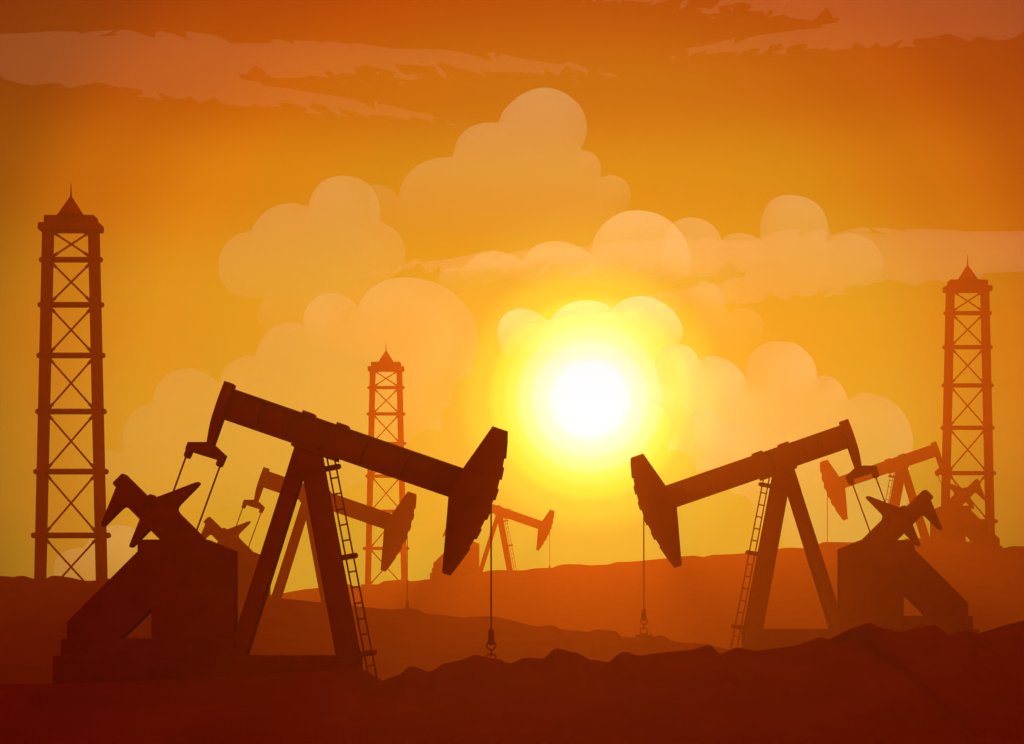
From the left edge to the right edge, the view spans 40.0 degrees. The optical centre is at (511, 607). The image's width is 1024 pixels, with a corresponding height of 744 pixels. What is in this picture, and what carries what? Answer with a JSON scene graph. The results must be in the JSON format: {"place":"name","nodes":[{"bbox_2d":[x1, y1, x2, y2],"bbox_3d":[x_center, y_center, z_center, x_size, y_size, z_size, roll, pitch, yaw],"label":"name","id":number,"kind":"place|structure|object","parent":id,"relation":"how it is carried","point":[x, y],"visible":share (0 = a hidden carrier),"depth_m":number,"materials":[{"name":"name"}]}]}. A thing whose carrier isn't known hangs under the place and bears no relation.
{"place":"outdoors","nodes":[
{"label":"outdoors","id":0,"kind":"place"},
{"bbox_2d":[0,576,730,683],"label":"hill","id":1,"kind":"structure","parent":0,"point":[36,615],"depth_m":75.01,"materials":[{"name":"red soil"}]},
{"bbox_2d":[31,188,110,580],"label":"derrick","id":2,"kind":"object","parent":1,"relation":"on","point":[69,218],"visible":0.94,"depth_m":89.70,"materials":[{"name":"paint"}]},
{"bbox_2d":[201,467,416,608],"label":"pumpjack","id":3,"kind":"object","parent":1,"relation":"on","point":[395,525],"visible":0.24,"depth_m":85.73,"materials":[{"name":"metal"}]},
{"bbox_2d":[635,634,652,637],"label":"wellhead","id":4,"kind":"object","parent":1,"relation":"on","point":[643,636],"visible":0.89,"depth_m":83.58,"materials":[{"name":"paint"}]},
{"bbox_2d":[0,620,1023,743],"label":"foreground hill","id":5,"kind":"structure","parent":0,"point":[868,683],"depth_m":24.18,"materials":[{"name":"red soil"}]},
{"bbox_2d":[53,381,507,683],"bbox_3d":[-4.557,-1.284,28.000,8.951,6.421,0.700,0,0,0],"label":"pumpjack","id":6,"kind":"object","parent":5,"relation":"on","point":[178,579],"visible":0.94,"depth_m":27.83,"materials":[{"name":"paint"}]},
{"bbox_2d":[630,419,978,649],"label":"pumpjack","id":7,"kind":"object","parent":5,"relation":"on","point":[883,571],"visible":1,"depth_m":83.61,"materials":[{"name":"metal"}]},
{"bbox_2d":[0,0,1023,593],"label":"sky","id":8,"kind":"structure","parent":0,"point":[692,237],"materials":[{"name":"orange"}]},
{"bbox_2d":[271,538,1023,648],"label":"distant hill","id":9,"kind":"structure","parent":0,"point":[693,599],"depth_m":162.53,"materials":[{"name":"orange soil"}]},
{"bbox_2d":[361,349,409,586],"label":"derrick","id":10,"kind":"object","parent":9,"relation":"on","point":[385,363],"visible":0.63,"depth_m":193.62,"materials":[{"name":"metal"}]},
{"bbox_2d":[430,504,553,578],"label":"pumpjack","id":11,"kind":"object","parent":9,"relation":"on","point":[468,564],"visible":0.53,"depth_m":191.68,"materials":[{"name":"metal"}]},
{"bbox_2d":[820,441,1001,547],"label":"pumpjack","id":12,"kind":"object","parent":9,"relation":"on","point":[835,485],"visible":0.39,"depth_m":191.54,"materials":[{"name":"metal"}]},
{"bbox_2d":[939,254,997,546],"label":"derrick","id":13,"kind":"object","parent":9,"relation":"on","point":[967,281],"visible":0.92,"depth_m":189.02,"materials":[{"name":"metal"}]}
]}

